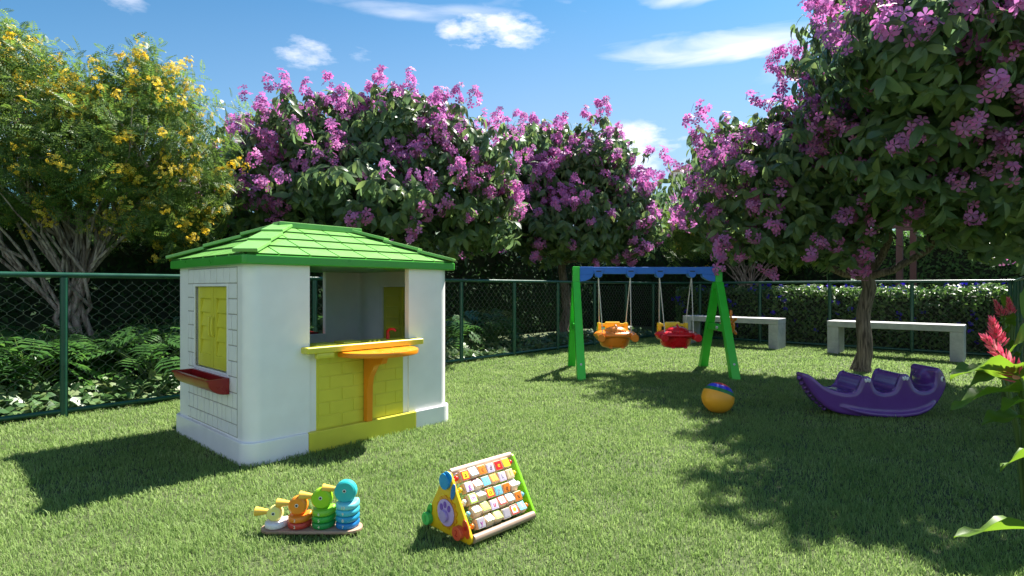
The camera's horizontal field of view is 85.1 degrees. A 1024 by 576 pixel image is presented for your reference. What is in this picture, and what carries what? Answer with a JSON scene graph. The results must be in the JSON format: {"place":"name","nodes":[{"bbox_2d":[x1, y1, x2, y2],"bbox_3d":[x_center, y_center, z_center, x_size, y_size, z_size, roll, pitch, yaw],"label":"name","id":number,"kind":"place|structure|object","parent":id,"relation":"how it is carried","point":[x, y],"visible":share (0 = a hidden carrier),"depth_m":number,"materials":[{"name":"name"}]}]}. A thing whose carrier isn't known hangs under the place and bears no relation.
{"place":"outdoors","nodes":[
{"label":"outdoors","id":0,"kind":"place"},
{"bbox_2d":[0,0,894,230],"label":"sky","id":1,"kind":"structure","parent":0,"point":[653,60],"materials":[{"name":"blue"}]},
{"bbox_2d":[0,325,1023,575],"bbox_3d":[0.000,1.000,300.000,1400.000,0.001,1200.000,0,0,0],"label":"ground","id":2,"kind":"structure","parent":0,"point":[864,547],"depth_m":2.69,"materials":[{"name":"green plant"}]},
{"bbox_2d":[0,329,13,343],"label":"philodendron plant","id":3,"kind":"object","parent":2,"relation":"on","point":[6,334],"visible":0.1,"depth_m":5.31,"materials":[{"name":"green plant"}]},
{"bbox_2d":[0,326,49,368],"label":"philodendron plant","id":4,"kind":"object","parent":2,"relation":"on","point":[24,330],"visible":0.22,"depth_m":5.13,"materials":[{"name":"green plant"}]},
{"bbox_2d":[0,338,78,389],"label":"fern","id":5,"kind":"object","parent":2,"relation":"on","point":[3,382],"visible":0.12,"depth_m":4.79,"materials":[{"name":"green plant"}]},
{"bbox_2d":[1,325,98,377],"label":"philodendron plant","id":6,"kind":"object","parent":2,"relation":"on","point":[46,326],"visible":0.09,"depth_m":5.75,"materials":[{"name":"green plant"}]},
{"bbox_2d":[0,326,116,398],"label":"philodendron plant","id":7,"kind":"object","parent":2,"relation":"on","point":[23,382],"visible":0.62,"depth_m":4.65,"materials":[{"name":"green plant"}]},
{"bbox_2d":[6,329,141,382],"bbox_3d":[-4.209,0.703,5.369,1.019,0.605,1.046,0,0,42],"label":"philodendron plant","id":8,"kind":"object","parent":2,"relation":"on","point":[33,336],"visible":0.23,"depth_m":5.23,"materials":[{"name":"green plant"}]},
{"bbox_2d":[14,332,134,385],"bbox_3d":[-4.151,0.713,5.271,1.013,0.586,0.987,0,0,22],"label":"fern","id":9,"kind":"object","parent":2,"relation":"on","point":[109,368],"visible":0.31,"depth_m":5.13,"materials":[{"name":"green plant"}]},
{"bbox_2d":[52,330,142,380],"bbox_3d":[-4.409,0.737,5.904,1.070,0.538,1.026,0,0,28],"label":"philodendron plant","id":10,"kind":"object","parent":2,"relation":"on","point":[96,378],"visible":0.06,"depth_m":5.88,"materials":[{"name":"green plant"}]},
{"bbox_2d":[69,332,179,384],"bbox_3d":[-3.838,0.727,5.631,1.068,0.558,0.980,0,0,-9],"label":"fern","id":11,"kind":"object","parent":2,"relation":"on","point":[128,348],"visible":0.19,"depth_m":5.35,"materials":[{"name":"green plant"}]},
{"bbox_2d":[73,325,179,383],"bbox_3d":[-3.413,0.683,5.330,1.239,0.647,1.137,0,0,24],"label":"philodendron plant","id":12,"kind":"object","parent":2,"relation":"on","point":[161,358],"visible":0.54,"depth_m":5.18,"materials":[{"name":"green plant"}]},
{"bbox_2d":[0,8,257,381],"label":"acacia tree","id":13,"kind":"object","parent":2,"relation":"on","point":[98,155],"visible":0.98,"depth_m":5.64,"materials":[{"name":"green plant"}]},
{"bbox_2d":[104,315,179,363],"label":"philodendron plant","id":14,"kind":"object","parent":2,"relation":"on","point":[162,327],"visible":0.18,"depth_m":6.21,"materials":[{"name":"green plant"}]},
{"bbox_2d":[106,319,179,370],"bbox_3d":[-3.635,0.674,6.067,1.328,0.667,1.273,0,0,-36],"label":"philodendron plant","id":15,"kind":"object","parent":2,"relation":"on","point":[145,331],"visible":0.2,"depth_m":5.69,"materials":[{"name":"green plant"}]},
{"bbox_2d":[164,343,179,367],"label":"philodendron plant","id":16,"kind":"object","parent":2,"relation":"on","point":[171,350],"visible":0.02,"depth_m":5.78,"materials":[{"name":"green plant"}]},
{"bbox_2d":[254,479,362,533],"bbox_3d":[-0.832,0.887,2.285,0.437,0.202,0.100,0,0,0],"label":"stacking toy","id":17,"kind":"object","parent":2,"relation":"on","point":[325,516],"visible":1,"depth_m":2.27,"materials":[{"name":"multicoloured plastic"}]},
{"bbox_2d":[165,221,455,466],"bbox_3d":[-1.344,0.282,4.002,1.639,1.475,1.752,0,0,42],"label":"playhouse","id":18,"kind":"object","parent":2,"relation":"on","point":[263,374],"visible":0.98,"depth_m":3.55,"materials":[{"name":"white plastic"}]},
{"bbox_2d":[0,192,622,378],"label":"tall hedge","id":19,"kind":"object","parent":2,"relation":"on","point":[507,265],"visible":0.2,"depth_m":7.10,"materials":[{"name":"green plant"}]},
{"bbox_2d":[310,315,322,333],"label":"philodendron plant","id":20,"kind":"object","parent":2,"relation":"on","point":[319,323],"visible":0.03,"depth_m":7.02,"materials":[{"name":"green plant"}]},
{"bbox_2d":[0,326,651,418],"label":"ivy groundcover","id":21,"kind":"object","parent":2,"relation":"on","point":[7,396],"visible":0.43,"depth_m":4.88,"materials":[{"name":"green plant"}]},
{"bbox_2d":[0,271,660,421],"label":"chain link fence","id":22,"kind":"object","parent":2,"relation":"on","point":[64,346],"visible":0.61,"depth_m":4.81,"materials":[{"name":"green metal"}]},
{"bbox_2d":[181,64,535,267],"bbox_3d":[-2.194,-1.001,7.838,5.010,4.119,3.448,0,0,0],"label":"blossom tree","id":23,"kind":"object","parent":2,"relation":"on","point":[428,174],"visible":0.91,"depth_m":7.16,"materials":[{"name":"purple plant"}]},
{"bbox_2d":[445,309,485,338],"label":"philodendron plant","id":24,"kind":"object","parent":2,"relation":"on","point":[470,316],"visible":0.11,"depth_m":8.70,"materials":[{"name":"green plant"}]},
{"bbox_2d":[445,315,486,348],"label":"philodendron plant","id":25,"kind":"object","parent":2,"relation":"on","point":[451,333],"visible":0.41,"depth_m":8.07,"materials":[{"name":"green plant"}]},
{"bbox_2d":[422,452,535,544],"bbox_3d":[-0.138,0.858,2.355,0.386,0.260,0.318,0,0,-44],"label":"activity triangle","id":26,"kind":"object","parent":2,"relation":"on","point":[448,515],"visible":1,"depth_m":2.27,"materials":[{"name":"multicoloured plastic"}]},
{"bbox_2d":[463,307,524,337],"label":"philodendron plant","id":27,"kind":"object","parent":2,"relation":"on","point":[486,316],"visible":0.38,"depth_m":9.43,"materials":[{"name":"green plant"}]},
{"bbox_2d":[464,317,526,346],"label":"philodendron plant","id":28,"kind":"object","parent":2,"relation":"on","point":[489,326],"visible":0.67,"depth_m":8.66,"materials":[{"name":"green plant"}]},
{"bbox_2d":[482,95,684,331],"bbox_3d":[1.258,-1.251,10.700,3.898,4.666,2.930,0,0,-33],"label":"blossom tree","id":29,"kind":"object","parent":2,"relation":"on","point":[589,192],"visible":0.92,"depth_m":10.09,"materials":[{"name":"purple plant"}]},
{"bbox_2d":[567,267,740,380],"bbox_3d":[1.657,0.392,6.590,1.897,1.287,1.117,0,0,0],"label":"swing set","id":30,"kind":"object","parent":2,"relation":"on","point":[725,327],"visible":0.95,"depth_m":6.55,"materials":[{"name":"green plastic"}]},
{"bbox_2d":[593,278,638,348],"bbox_3d":[1.206,0.266,6.536,0.500,0.868,0.404,0,0,-1],"label":"baby swing","id":31,"kind":"object","parent":30,"relation":"hanging from","point":[612,335],"visible":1,"depth_m":6.44,"materials":[{"name":"orange plastic"}]},
{"bbox_2d":[655,278,701,348],"bbox_3d":[1.925,0.266,6.536,0.500,0.868,0.404,0,0,-1],"label":"baby swing","id":32,"kind":"object","parent":30,"relation":"hanging from","point":[673,335],"visible":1,"depth_m":6.44,"materials":[{"name":"red plastic"}]},
{"bbox_2d":[701,382,734,412],"bbox_3d":[1.645,0.877,4.460,0.250,0.244,0.250,20,-12,0],"label":"ball","id":33,"kind":"object","parent":2,"relation":"on","point":[718,397],"visible":0.96,"depth_m":4.37,"materials":[{"name":"plastic"}]},
{"bbox_2d":[615,226,853,327],"bbox_3d":[4.250,-0.305,14.441,8.056,2.813,1.288,0,0,42],"label":"tall hedge","id":34,"kind":"object","parent":2,"relation":"on","point":[807,274],"visible":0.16,"depth_m":14.10,"materials":[{"name":"green plant"}]},
{"bbox_2d":[683,315,785,349],"bbox_3d":[3.820,0.765,9.683,1.630,0.530,0.400,0,0,43],"label":"concrete bench","id":35,"kind":"object","parent":2,"relation":"on","point":[776,333],"visible":0.63,"depth_m":9.19,"materials":[{"name":"grey concrete"}]},
{"bbox_2d":[656,176,821,293],"bbox_3d":[4.863,-0.859,11.999,4.198,3.854,2.641,0,0,0],"label":"blossom tree","id":36,"kind":"object","parent":2,"relation":"on","point":[681,237],"visible":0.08,"depth_m":11.82,"materials":[{"name":"green plant"}]},
{"bbox_2d":[636,0,1023,372],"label":"blossom tree","id":37,"kind":"object","parent":2,"relation":"on","point":[903,112],"visible":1,"depth_m":5.10,"materials":[{"name":"green plant"}]},
{"bbox_2d":[661,279,1014,355],"bbox_3d":[5.023,0.465,9.631,5.447,1.171,0.052,0,0,43],"label":"chain link fence","id":38,"kind":"object","parent":2,"relation":"on","point":[911,302],"visible":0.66,"depth_m":9.14,"materials":[{"name":"metal"}]},
{"bbox_2d":[671,282,1007,352],"bbox_3d":[6.043,0.470,9.529,6.900,1.231,0.919,0,0,42],"label":"flowering hedge","id":39,"kind":"object","parent":2,"relation":"on","point":[885,340],"visible":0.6,"depth_m":9.37,"materials":[{"name":"green plant"}]},
{"bbox_2d":[796,364,945,417],"bbox_3d":[2.834,0.808,4.441,1.132,0.383,0.388,0,0,0],"label":"rocking toy","id":40,"kind":"object","parent":2,"relation":"on","point":[880,393],"visible":0.98,"depth_m":4.30,"materials":[{"name":"purple plastic"}]},
{"bbox_2d":[827,320,965,361],"bbox_3d":[5.538,0.765,8.109,1.630,0.530,0.400,0,0,43],"label":"concrete bench","id":41,"kind":"object","parent":2,"relation":"on","point":[835,336],"visible":0.75,"depth_m":7.86,"materials":[{"name":"grey concrete"}]},
{"bbox_2d":[892,222,921,287],"bbox_3d":[8.197,-0.092,9.189,3.326,2.185,0.717,0,0,43],"label":"pergola","id":42,"kind":"object","parent":2,"relation":"on","point":[899,260],"visible":0.13,"depth_m":9.97,"materials":[{"name":"brown paint"}]},
{"bbox_2d":[850,229,1023,295],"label":"tall hedge","id":43,"kind":"object","parent":2,"relation":"on","point":[938,263],"visible":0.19,"depth_m":10.53,"materials":[{"name":"green plant"}]},
{"bbox_2d":[949,289,1023,512],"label":"ginger plant","id":44,"kind":"object","parent":2,"relation":"on","point":[1000,364],"visible":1,"depth_m":2.40,"materials":[{"name":"green plant"}]},
{"bbox_2d":[954,448,1023,536],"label":"ginger plant","id":45,"kind":"object","parent":2,"relation":"on","point":[1000,522],"visible":1,"depth_m":1.80,"materials":[{"name":"green plant"}]},
{"bbox_2d":[993,294,1023,396],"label":"ginger plant","id":46,"kind":"object","parent":2,"relation":"on","point":[1008,322],"visible":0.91,"depth_m":4.94,"materials":[{"name":"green plant"}]},
{"bbox_2d":[1013,276,1023,362],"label":"chain link fence","id":47,"kind":"object","parent":2,"relation":"on","point":[1018,285],"visible":0.56,"depth_m":6.94,"materials":[{"name":"green metal"}]},
{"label":"hill","id":48,"kind":"structure","parent":0,"visible":0},
{"bbox_2d":[651,193,681,222],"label":"town house","id":49,"kind":"structure","parent":48,"relation":"on","point":[672,205],"depth_m":76.89,"materials":[{"name":"grey"}]},
{"bbox_2d":[671,161,705,192],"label":"town house","id":50,"kind":"structure","parent":48,"relation":"on","point":[675,172],"depth_m":88.17,"materials":[{"name":"grey"}]}
]}

